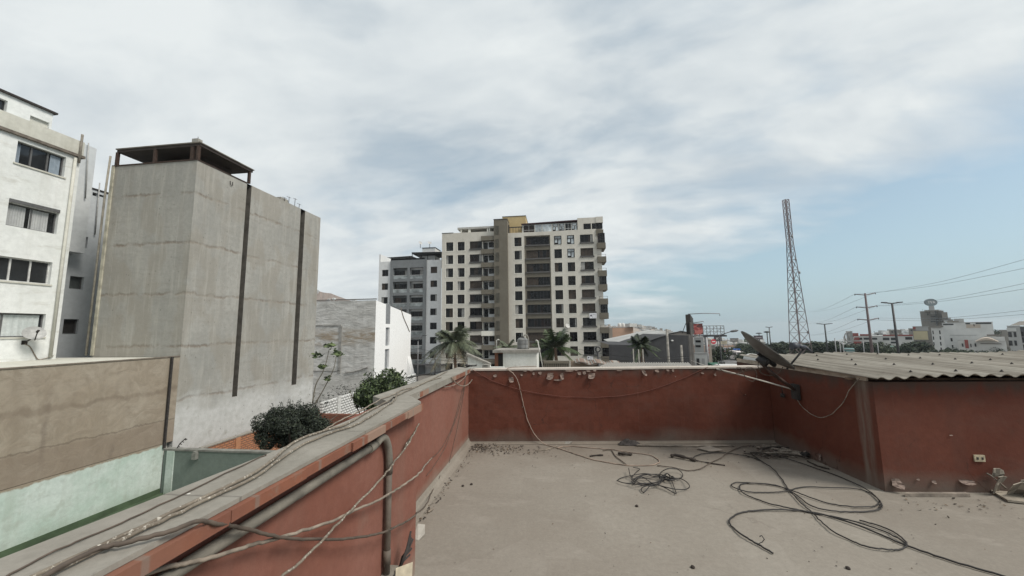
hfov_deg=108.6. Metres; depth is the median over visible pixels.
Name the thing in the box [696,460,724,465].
wire tail
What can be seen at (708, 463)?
floor cable
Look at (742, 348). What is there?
avenue tree
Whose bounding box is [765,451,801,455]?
debris stick
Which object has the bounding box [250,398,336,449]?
round bush
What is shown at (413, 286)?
balcony door
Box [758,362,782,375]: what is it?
looped cable
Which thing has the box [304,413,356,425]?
brick wall
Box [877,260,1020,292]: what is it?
power line
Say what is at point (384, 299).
window
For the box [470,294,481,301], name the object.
window
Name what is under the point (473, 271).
window
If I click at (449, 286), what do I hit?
window
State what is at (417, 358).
street lamp
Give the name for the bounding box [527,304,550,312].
window
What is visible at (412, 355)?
balcony door
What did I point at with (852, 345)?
avenue tree
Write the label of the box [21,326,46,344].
satellite dish
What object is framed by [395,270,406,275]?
balcony door
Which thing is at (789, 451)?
debris stick
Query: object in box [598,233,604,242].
corner window
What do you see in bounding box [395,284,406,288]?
balcony door
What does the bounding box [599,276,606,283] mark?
corner window
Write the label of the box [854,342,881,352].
avenue tree
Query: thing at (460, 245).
window
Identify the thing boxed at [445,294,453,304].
window
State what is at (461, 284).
window
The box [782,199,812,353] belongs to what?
radio tower
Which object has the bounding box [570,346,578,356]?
window
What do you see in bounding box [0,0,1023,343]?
sky
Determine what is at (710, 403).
parapet wall
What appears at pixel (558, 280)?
window
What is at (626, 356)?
street cable
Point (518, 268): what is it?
window
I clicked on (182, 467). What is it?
yard wall
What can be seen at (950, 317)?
power line
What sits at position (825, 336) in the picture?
lamp mast
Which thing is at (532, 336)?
window
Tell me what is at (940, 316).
office tower
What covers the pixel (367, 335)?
plaster building
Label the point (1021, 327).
dark house
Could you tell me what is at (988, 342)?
annex building
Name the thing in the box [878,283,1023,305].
power line
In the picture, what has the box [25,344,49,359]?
dish cable
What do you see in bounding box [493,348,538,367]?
rooftop hut
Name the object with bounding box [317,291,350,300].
hill
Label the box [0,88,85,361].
white building
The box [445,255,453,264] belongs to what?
window
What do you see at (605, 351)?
corner window
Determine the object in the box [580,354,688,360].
street cable
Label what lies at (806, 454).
black lump
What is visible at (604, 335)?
corner window
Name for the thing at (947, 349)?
avenue tree
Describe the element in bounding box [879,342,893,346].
avenue tree
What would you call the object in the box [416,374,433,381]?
ground
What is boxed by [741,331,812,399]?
satellite dish
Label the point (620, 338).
shed roof
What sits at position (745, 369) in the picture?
looped cable
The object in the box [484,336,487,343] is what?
balcony door
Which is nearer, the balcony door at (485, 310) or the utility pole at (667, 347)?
the utility pole at (667, 347)
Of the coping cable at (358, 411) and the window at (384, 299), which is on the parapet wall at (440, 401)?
the coping cable at (358, 411)
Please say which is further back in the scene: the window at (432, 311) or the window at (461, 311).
the window at (432, 311)
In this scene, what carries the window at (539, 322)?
in the apartment building at (506, 279)
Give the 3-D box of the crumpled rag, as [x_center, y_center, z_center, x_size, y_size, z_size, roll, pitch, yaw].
[1.728,2.269,5.425,0.320,0.071,0.140,-2,-7,7]
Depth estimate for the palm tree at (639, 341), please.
41.68 m
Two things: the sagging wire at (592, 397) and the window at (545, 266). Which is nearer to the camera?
the sagging wire at (592, 397)
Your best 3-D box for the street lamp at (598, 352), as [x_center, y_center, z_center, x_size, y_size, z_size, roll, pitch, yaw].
[10.204,10.703,43.147,0.699,7.637,0.171,-2,-7,7]
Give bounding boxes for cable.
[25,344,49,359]
[30,371,447,575]
[40,377,441,575]
[41,476,439,575]
[145,457,431,575]
[281,423,418,575]
[325,388,403,428]
[406,367,466,378]
[414,356,494,361]
[579,349,688,356]
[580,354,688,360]
[603,449,626,464]
[657,445,755,470]
[693,452,758,459]
[696,362,789,388]
[728,509,1004,575]
[731,457,881,507]
[736,367,756,381]
[739,482,906,543]
[753,455,907,550]
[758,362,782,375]
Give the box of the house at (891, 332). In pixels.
[889,330,901,334]
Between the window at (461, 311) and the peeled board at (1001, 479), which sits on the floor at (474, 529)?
the peeled board at (1001, 479)
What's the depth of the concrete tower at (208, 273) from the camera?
19.54 m
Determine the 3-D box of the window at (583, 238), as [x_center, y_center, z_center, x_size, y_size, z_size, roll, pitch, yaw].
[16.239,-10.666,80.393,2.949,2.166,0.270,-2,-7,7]
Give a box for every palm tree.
[422,324,483,372]
[493,339,516,348]
[532,328,581,363]
[626,334,660,362]
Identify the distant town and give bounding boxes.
[694,342,850,352]
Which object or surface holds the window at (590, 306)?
in the apartment building at (506, 279)
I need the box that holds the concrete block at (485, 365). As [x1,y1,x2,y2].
[482,364,489,367]
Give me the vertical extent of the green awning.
0.382 m
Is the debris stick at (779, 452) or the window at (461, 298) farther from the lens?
the window at (461, 298)
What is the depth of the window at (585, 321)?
78.43 m
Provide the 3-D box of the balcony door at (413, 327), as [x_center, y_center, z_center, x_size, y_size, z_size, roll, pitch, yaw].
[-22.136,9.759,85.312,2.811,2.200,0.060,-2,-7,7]
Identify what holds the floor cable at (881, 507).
on the floor at (474, 529)
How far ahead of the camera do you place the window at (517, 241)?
82.32 m
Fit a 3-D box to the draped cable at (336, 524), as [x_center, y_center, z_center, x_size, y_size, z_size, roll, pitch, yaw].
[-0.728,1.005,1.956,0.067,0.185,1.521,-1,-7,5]
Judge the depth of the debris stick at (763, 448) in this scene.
5.04 m
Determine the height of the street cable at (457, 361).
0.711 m
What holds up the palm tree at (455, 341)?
on the ground
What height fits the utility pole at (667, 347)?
9.563 m
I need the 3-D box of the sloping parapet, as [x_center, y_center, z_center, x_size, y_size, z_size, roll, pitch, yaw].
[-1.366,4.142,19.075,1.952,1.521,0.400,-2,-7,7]
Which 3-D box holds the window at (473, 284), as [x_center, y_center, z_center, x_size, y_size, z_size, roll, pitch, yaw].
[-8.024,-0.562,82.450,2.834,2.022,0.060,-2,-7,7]
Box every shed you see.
[736,350,1023,492]
[844,348,854,351]
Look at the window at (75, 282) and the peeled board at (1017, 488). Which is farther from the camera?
the window at (75, 282)
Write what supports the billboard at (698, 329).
on the ground
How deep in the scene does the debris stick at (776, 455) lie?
4.77 m
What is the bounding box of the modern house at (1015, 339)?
[1006,326,1023,350]
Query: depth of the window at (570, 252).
80.56 m
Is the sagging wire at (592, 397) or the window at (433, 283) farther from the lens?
the window at (433, 283)
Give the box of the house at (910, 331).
[908,328,914,341]
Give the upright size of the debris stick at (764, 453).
0.050 m
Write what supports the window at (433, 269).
in the apartment building at (411, 285)
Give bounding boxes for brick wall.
[199,408,319,449]
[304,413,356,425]
[320,374,415,413]
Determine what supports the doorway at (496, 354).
in the rooftop hut
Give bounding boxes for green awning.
[708,362,719,365]
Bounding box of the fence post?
[680,345,683,362]
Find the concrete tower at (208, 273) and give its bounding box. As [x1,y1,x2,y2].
[85,138,320,447]
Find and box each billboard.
[682,313,719,365]
[693,323,703,336]
[693,325,726,361]
[730,338,737,346]
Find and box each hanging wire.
[427,375,465,474]
[432,377,465,457]
[449,381,465,462]
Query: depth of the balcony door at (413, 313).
85.74 m
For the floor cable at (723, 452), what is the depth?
4.92 m
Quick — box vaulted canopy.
[743,353,756,360]
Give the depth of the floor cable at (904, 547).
3.04 m
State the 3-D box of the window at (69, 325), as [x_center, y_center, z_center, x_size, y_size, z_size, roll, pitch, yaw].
[-24.806,2.154,20.569,0.060,0.824,0.647,-2,-7,7]
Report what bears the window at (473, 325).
in the apartment building at (506, 279)
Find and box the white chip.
[415,524,424,539]
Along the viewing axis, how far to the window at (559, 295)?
79.88 m
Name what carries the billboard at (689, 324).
on the ground
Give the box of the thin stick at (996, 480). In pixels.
[986,473,1006,488]
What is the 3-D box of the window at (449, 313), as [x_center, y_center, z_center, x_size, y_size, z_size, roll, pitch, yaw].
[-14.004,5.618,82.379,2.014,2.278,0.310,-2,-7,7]
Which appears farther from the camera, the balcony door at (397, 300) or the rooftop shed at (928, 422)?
the balcony door at (397, 300)
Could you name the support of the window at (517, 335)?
in the apartment building at (506, 279)
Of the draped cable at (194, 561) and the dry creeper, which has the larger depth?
the dry creeper
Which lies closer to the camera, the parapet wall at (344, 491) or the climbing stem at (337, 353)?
the parapet wall at (344, 491)
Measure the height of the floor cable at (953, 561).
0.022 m
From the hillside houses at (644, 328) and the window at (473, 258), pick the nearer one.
the window at (473, 258)
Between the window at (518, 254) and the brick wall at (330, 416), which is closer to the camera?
the brick wall at (330, 416)
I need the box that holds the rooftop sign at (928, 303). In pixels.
[924,299,937,305]
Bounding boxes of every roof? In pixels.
[599,362,691,366]
[604,330,665,341]
[714,361,736,365]
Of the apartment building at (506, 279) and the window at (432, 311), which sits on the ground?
the apartment building at (506, 279)
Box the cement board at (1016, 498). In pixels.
[991,490,1023,503]
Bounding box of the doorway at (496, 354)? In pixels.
[495,353,502,366]
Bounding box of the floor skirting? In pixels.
[416,438,775,522]
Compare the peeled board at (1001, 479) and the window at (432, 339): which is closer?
the peeled board at (1001, 479)
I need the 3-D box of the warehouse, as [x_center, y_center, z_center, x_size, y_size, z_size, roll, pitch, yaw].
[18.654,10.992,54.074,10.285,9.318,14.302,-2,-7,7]
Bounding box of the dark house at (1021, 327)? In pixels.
[1009,321,1023,348]
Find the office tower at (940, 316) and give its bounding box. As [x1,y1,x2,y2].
[920,306,952,339]
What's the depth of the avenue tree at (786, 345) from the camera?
126.79 m
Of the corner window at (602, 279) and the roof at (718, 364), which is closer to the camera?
the roof at (718, 364)
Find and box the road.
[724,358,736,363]
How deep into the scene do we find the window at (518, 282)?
81.28 m
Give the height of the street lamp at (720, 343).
9.294 m
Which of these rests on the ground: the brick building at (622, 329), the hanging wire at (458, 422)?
the brick building at (622, 329)
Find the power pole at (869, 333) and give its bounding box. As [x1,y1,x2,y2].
[854,293,878,352]
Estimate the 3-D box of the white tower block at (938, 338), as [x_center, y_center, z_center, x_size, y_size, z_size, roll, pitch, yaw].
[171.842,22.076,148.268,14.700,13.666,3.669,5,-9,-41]
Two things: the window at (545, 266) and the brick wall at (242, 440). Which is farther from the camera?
the window at (545, 266)
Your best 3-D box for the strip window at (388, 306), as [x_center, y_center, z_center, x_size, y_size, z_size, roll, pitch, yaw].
[-15.989,3.351,47.505,0.026,2.494,1.194,-2,-7,7]
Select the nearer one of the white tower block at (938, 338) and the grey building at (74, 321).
the grey building at (74, 321)
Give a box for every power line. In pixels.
[861,268,1023,293]
[864,289,1021,306]
[865,314,1023,320]
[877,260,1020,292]
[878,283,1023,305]
[899,310,1023,318]
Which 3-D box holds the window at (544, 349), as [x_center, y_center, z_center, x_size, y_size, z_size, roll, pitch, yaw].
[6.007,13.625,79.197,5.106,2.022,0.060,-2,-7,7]
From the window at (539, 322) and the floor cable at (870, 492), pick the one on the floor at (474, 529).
the floor cable at (870, 492)
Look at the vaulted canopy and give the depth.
28.67 m
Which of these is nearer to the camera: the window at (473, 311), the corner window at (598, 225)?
the corner window at (598, 225)
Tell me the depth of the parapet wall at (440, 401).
4.20 m
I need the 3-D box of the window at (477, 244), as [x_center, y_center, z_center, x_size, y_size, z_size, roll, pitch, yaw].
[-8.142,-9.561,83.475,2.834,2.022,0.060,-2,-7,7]
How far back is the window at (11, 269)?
16.84 m
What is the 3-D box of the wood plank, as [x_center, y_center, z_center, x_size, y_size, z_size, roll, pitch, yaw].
[4.214,2.055,3.664,0.621,0.032,0.040,-1,-7,2]
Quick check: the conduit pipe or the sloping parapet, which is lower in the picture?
the conduit pipe
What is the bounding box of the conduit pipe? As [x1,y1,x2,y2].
[155,434,413,575]
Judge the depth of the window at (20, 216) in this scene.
17.08 m
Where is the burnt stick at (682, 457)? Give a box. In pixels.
[670,454,695,461]
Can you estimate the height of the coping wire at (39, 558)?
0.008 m
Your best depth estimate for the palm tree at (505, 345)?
47.68 m
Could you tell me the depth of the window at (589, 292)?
79.13 m
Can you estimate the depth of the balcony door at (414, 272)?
86.84 m
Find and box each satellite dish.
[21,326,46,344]
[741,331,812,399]
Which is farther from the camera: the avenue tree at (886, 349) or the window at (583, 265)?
the avenue tree at (886, 349)
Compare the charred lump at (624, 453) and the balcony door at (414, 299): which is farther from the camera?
the balcony door at (414, 299)
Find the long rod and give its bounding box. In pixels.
[636,444,734,446]
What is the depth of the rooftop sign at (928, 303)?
263.01 m
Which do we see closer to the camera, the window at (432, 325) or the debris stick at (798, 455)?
the debris stick at (798, 455)
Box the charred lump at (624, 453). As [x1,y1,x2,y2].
[618,452,631,455]
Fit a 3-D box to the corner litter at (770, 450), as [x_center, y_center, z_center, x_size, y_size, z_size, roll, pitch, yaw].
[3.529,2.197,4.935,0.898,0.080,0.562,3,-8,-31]
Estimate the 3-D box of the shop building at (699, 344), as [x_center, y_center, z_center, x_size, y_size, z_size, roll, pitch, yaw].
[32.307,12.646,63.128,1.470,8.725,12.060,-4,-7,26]
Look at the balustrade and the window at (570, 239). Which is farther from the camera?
the window at (570, 239)
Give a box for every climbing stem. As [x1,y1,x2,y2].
[309,342,337,402]
[314,348,344,404]
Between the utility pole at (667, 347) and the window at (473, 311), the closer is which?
the utility pole at (667, 347)
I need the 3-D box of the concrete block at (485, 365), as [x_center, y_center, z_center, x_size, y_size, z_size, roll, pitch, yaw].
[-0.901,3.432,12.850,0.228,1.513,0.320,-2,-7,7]
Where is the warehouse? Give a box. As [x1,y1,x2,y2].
[598,331,689,366]
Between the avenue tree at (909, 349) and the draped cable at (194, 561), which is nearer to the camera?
the draped cable at (194, 561)
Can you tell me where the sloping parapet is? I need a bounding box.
[466,353,504,367]
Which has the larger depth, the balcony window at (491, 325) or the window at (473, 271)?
the window at (473, 271)
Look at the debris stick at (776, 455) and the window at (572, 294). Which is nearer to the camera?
the debris stick at (776, 455)
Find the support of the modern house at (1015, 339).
on the ground
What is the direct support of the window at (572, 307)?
in the apartment building at (506, 279)
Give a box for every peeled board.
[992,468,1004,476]
[992,476,1006,493]
[1007,482,1023,494]
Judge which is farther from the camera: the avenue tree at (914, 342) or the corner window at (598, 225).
the avenue tree at (914, 342)
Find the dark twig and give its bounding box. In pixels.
[807,460,828,468]
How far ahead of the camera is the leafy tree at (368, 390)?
13.53 m
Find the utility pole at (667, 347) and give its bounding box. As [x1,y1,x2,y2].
[666,329,669,362]
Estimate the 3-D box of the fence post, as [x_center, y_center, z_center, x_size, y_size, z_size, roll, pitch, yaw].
[16.520,9.543,35.391,0.300,8.021,0.300,-2,-7,7]
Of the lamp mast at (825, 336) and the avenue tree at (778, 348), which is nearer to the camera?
the lamp mast at (825, 336)
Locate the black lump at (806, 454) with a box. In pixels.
[800,451,809,456]
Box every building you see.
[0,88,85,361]
[0,356,179,557]
[56,143,108,357]
[312,298,413,407]
[378,247,449,373]
[441,215,608,372]
[609,323,641,337]
[693,336,703,352]
[694,353,707,365]
[708,339,711,361]
[843,331,858,343]
[853,331,913,345]
[912,326,932,345]
[942,319,993,349]
[957,334,1006,352]
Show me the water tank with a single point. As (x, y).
(522, 342)
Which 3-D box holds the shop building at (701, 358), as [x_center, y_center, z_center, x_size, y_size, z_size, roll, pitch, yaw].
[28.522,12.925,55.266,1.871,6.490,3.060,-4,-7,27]
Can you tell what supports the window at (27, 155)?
in the white building at (40, 160)
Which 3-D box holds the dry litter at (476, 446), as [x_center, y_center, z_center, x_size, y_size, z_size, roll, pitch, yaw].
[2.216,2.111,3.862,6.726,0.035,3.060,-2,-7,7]
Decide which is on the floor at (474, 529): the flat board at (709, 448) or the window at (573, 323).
the flat board at (709, 448)
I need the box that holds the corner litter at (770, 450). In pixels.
[744,444,796,457]
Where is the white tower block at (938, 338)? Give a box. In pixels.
[929,326,945,350]
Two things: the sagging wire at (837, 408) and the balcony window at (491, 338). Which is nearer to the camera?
the sagging wire at (837, 408)
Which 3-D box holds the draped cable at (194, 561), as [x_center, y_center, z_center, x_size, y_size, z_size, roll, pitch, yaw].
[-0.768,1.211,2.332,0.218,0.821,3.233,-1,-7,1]
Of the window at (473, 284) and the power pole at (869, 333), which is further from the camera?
the window at (473, 284)
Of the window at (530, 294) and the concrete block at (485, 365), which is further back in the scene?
the window at (530, 294)
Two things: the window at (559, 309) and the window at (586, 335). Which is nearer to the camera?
the window at (586, 335)
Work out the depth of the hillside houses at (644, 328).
703.93 m
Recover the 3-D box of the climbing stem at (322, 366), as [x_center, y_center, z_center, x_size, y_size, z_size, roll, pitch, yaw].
[-11.986,5.321,23.276,1.877,3.819,1.046,-2,-7,7]
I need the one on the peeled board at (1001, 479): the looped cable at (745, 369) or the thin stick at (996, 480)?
the thin stick at (996, 480)
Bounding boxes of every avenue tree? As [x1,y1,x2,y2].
[712,349,725,363]
[715,346,733,359]
[727,345,749,352]
[736,343,753,350]
[738,351,752,358]
[765,342,791,353]
[782,342,803,353]
[798,341,833,353]
[817,340,847,352]
[842,343,860,352]
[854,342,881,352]
[874,346,896,353]
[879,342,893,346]
[894,343,925,352]
[899,341,929,347]
[905,342,940,352]
[939,347,960,352]
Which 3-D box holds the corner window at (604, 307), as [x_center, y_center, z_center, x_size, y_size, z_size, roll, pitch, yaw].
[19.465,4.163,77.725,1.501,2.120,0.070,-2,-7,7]
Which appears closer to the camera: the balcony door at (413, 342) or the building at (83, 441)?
the building at (83, 441)
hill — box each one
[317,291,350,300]
[607,326,736,342]
[827,329,907,342]
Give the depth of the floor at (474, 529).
3.24 m
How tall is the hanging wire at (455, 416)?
0.695 m
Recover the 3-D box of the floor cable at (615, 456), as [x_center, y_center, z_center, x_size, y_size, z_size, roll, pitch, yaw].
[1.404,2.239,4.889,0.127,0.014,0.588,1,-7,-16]
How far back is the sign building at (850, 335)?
192.76 m
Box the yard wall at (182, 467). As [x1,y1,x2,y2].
[160,447,275,493]
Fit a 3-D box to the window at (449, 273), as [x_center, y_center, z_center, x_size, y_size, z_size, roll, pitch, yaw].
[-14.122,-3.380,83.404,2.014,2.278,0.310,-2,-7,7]
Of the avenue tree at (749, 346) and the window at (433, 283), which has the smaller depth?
the window at (433, 283)
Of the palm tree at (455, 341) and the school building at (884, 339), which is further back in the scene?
the school building at (884, 339)
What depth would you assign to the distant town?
196.15 m
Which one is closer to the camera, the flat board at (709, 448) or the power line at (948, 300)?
the flat board at (709, 448)
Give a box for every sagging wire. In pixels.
[473,367,707,397]
[797,378,859,417]
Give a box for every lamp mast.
[816,323,832,351]
[881,302,902,353]
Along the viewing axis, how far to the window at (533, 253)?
81.62 m
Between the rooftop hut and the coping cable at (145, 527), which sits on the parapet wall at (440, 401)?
the coping cable at (145, 527)
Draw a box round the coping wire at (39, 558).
[6,454,266,575]
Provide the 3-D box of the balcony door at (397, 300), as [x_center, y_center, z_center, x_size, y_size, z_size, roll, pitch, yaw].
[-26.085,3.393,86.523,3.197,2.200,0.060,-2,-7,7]
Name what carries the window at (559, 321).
in the apartment building at (506, 279)
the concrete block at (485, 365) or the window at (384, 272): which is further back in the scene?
the window at (384, 272)
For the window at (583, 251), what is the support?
in the apartment building at (506, 279)
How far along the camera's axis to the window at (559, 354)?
78.49 m
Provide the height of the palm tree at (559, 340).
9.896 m
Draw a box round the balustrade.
[543,361,568,366]
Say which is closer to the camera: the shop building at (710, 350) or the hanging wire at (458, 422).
the hanging wire at (458, 422)
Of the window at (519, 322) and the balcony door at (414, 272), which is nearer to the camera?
the window at (519, 322)
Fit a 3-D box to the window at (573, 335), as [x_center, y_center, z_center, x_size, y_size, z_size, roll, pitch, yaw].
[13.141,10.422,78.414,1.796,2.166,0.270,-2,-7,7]
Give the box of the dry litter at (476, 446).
[419,443,1023,572]
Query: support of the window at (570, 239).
in the apartment building at (506, 279)
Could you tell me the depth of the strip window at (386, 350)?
47.19 m
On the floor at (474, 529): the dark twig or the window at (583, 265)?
the dark twig
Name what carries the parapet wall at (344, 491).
on the floor at (474, 529)
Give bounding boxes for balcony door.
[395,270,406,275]
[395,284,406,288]
[395,298,406,302]
[410,354,421,359]
[411,283,422,292]
[411,297,422,306]
[411,311,422,320]
[411,325,421,330]
[411,339,421,344]
[412,270,422,278]
[484,282,487,289]
[484,309,487,316]
[484,323,487,330]
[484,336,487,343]
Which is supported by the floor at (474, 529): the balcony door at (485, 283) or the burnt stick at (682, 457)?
the burnt stick at (682, 457)
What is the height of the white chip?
0.074 m
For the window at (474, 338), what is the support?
in the apartment building at (506, 279)
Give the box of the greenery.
[749,345,1010,353]
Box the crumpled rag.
[618,439,639,445]
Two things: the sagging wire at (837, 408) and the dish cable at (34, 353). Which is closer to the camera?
the sagging wire at (837, 408)
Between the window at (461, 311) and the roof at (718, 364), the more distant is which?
the window at (461, 311)
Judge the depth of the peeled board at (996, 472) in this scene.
3.70 m
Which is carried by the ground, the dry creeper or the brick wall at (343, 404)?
the brick wall at (343, 404)
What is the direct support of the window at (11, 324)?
in the white building at (40, 160)
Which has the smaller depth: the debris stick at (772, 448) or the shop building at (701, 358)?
the debris stick at (772, 448)
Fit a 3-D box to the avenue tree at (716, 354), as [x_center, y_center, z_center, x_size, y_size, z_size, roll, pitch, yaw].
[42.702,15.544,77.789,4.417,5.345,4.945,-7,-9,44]
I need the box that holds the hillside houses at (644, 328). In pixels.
[317,290,908,343]
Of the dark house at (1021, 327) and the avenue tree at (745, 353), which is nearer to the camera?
the avenue tree at (745, 353)
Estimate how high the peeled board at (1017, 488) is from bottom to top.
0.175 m
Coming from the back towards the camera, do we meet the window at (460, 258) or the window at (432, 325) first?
the window at (432, 325)
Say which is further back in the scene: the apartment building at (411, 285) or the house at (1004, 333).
the house at (1004, 333)
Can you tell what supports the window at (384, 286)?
in the apartment building at (411, 285)
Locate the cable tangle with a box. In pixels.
[617,467,689,493]
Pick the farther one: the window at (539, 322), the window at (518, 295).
the window at (518, 295)
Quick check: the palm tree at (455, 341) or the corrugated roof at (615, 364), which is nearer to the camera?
the corrugated roof at (615, 364)
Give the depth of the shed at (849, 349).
98.72 m
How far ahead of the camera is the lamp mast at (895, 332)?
53.21 m
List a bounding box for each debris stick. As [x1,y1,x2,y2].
[750,452,780,457]
[756,446,799,453]
[759,446,788,449]
[763,454,787,456]
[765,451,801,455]
[778,450,799,452]
[788,454,808,458]
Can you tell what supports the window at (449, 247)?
in the apartment building at (506, 279)
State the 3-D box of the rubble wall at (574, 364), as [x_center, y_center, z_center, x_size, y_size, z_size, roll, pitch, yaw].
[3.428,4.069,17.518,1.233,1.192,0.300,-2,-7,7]
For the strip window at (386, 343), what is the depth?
47.44 m
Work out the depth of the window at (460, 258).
83.53 m
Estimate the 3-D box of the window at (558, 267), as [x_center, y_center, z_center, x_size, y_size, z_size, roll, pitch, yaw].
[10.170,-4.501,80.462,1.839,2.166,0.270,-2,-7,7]
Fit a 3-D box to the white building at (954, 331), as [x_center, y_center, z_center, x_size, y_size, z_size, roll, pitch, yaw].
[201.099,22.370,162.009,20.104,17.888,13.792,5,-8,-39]
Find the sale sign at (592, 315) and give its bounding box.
[589,313,596,317]
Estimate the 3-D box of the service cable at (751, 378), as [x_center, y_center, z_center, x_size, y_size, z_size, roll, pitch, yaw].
[9.135,3.688,18.346,0.896,2.187,29.117,-4,-7,23]
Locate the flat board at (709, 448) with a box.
[697,446,723,451]
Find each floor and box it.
[35,493,163,544]
[414,443,1023,575]
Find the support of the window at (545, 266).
in the apartment building at (506, 279)
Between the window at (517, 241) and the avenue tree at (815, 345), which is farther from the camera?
the avenue tree at (815, 345)
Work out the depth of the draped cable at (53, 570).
0.97 m
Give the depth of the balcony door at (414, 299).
86.10 m
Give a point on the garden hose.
(581, 446)
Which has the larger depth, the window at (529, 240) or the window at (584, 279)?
the window at (529, 240)
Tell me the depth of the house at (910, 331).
247.27 m
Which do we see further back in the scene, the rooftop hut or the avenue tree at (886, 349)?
the avenue tree at (886, 349)
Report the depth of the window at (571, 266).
80.20 m
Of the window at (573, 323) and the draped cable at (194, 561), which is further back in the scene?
the window at (573, 323)
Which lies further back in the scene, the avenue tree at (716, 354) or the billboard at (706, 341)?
the avenue tree at (716, 354)
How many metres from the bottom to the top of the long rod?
0.028 m
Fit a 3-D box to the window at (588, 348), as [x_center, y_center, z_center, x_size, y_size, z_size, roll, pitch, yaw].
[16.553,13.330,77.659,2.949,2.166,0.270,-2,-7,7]
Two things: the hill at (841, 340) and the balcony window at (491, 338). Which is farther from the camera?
the hill at (841, 340)
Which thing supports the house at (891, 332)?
on the ground
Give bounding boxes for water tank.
[517,334,528,348]
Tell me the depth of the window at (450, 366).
81.16 m
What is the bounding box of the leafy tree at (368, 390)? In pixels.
[349,367,414,412]
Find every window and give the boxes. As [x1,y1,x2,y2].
[0,256,49,283]
[0,313,43,336]
[5,203,55,233]
[15,142,63,175]
[62,319,76,333]
[69,276,81,288]
[382,270,387,275]
[382,283,387,289]
[382,297,387,303]
[385,328,387,345]
[385,349,387,367]
[386,304,390,323]
[430,294,436,300]
[430,308,436,314]
[430,323,436,328]
[430,337,436,343]
[431,267,436,272]
[431,280,436,286]
[444,363,452,371]
[445,242,453,251]
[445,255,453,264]
[445,268,453,277]
[445,281,453,290]
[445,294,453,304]
[445,308,453,317]
[445,321,453,331]
[457,242,464,250]
[457,255,464,264]
[457,268,464,277]
[457,281,464,290]
[457,308,464,317]
[458,295,464,303]
[470,241,481,248]
[470,254,481,261]
[470,268,481,274]
[470,281,481,287]
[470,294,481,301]
[470,308,481,315]
[470,321,481,328]
[470,335,481,342]
[489,322,494,327]
[489,336,494,340]
[513,237,521,246]
[514,251,522,260]
[514,263,522,273]
[514,277,522,287]
[514,291,522,300]
[514,305,523,314]
[515,318,523,328]
[515,332,523,342]
[526,236,548,244]
[526,250,548,257]
[527,263,549,271]
[527,277,549,284]
[527,291,550,298]
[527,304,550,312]
[528,318,550,326]
[528,332,548,340]
[529,347,549,354]
[553,235,561,244]
[554,249,561,258]
[554,262,562,271]
[555,276,562,285]
[555,290,563,299]
[555,304,563,313]
[556,318,564,327]
[557,346,564,356]
[566,235,574,244]
[567,249,574,257]
[567,262,575,271]
[568,276,575,285]
[568,290,576,299]
[568,303,576,313]
[569,318,577,327]
[569,332,577,341]
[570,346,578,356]
[579,234,592,243]
[580,247,593,257]
[580,262,593,271]
[581,275,594,282]
[581,289,595,296]
[582,303,595,311]
[582,317,596,327]
[583,224,590,228]
[583,332,596,339]
[583,346,597,354]
[596,223,602,228]
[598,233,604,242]
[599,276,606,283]
[600,304,607,312]
[602,333,608,340]
[602,348,608,355]
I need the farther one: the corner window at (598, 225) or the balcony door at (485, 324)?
the balcony door at (485, 324)
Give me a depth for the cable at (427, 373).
4.75 m
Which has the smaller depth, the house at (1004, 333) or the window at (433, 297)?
the window at (433, 297)
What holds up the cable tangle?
on the floor at (474, 529)
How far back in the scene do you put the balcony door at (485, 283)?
82.68 m
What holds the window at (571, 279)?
in the apartment building at (506, 279)
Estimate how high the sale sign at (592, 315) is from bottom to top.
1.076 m
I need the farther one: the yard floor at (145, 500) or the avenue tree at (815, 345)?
the avenue tree at (815, 345)
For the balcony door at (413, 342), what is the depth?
85.02 m
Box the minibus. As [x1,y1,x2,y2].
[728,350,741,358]
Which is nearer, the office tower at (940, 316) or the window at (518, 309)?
the window at (518, 309)
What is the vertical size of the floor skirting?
0.086 m
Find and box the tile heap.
[574,358,619,365]
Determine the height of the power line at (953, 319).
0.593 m
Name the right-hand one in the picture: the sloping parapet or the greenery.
the greenery
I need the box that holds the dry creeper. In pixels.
[306,384,355,412]
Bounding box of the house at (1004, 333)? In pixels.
[998,330,1009,349]
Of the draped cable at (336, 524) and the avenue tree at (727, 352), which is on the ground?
the avenue tree at (727, 352)
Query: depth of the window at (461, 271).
83.21 m
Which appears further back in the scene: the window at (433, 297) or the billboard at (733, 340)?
the billboard at (733, 340)
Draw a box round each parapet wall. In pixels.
[0,395,422,575]
[347,367,470,500]
[469,365,774,440]
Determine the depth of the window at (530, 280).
80.92 m
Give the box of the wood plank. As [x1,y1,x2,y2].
[905,492,969,496]
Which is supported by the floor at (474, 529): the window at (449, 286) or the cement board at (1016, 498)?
the cement board at (1016, 498)
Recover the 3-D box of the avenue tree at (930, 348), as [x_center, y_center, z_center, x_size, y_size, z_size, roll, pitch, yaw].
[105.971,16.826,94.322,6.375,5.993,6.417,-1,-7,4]
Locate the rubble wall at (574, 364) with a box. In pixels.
[570,361,596,366]
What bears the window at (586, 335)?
in the apartment building at (506, 279)
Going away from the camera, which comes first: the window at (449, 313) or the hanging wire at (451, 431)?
the hanging wire at (451, 431)
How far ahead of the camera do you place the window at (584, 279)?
79.49 m
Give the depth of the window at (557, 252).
80.92 m
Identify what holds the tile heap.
on the rubble wall at (574, 364)
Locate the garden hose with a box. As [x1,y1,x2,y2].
[507,366,659,465]
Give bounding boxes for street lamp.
[417,335,426,380]
[595,346,600,366]
[719,330,737,363]
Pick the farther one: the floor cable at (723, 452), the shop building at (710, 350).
the shop building at (710, 350)

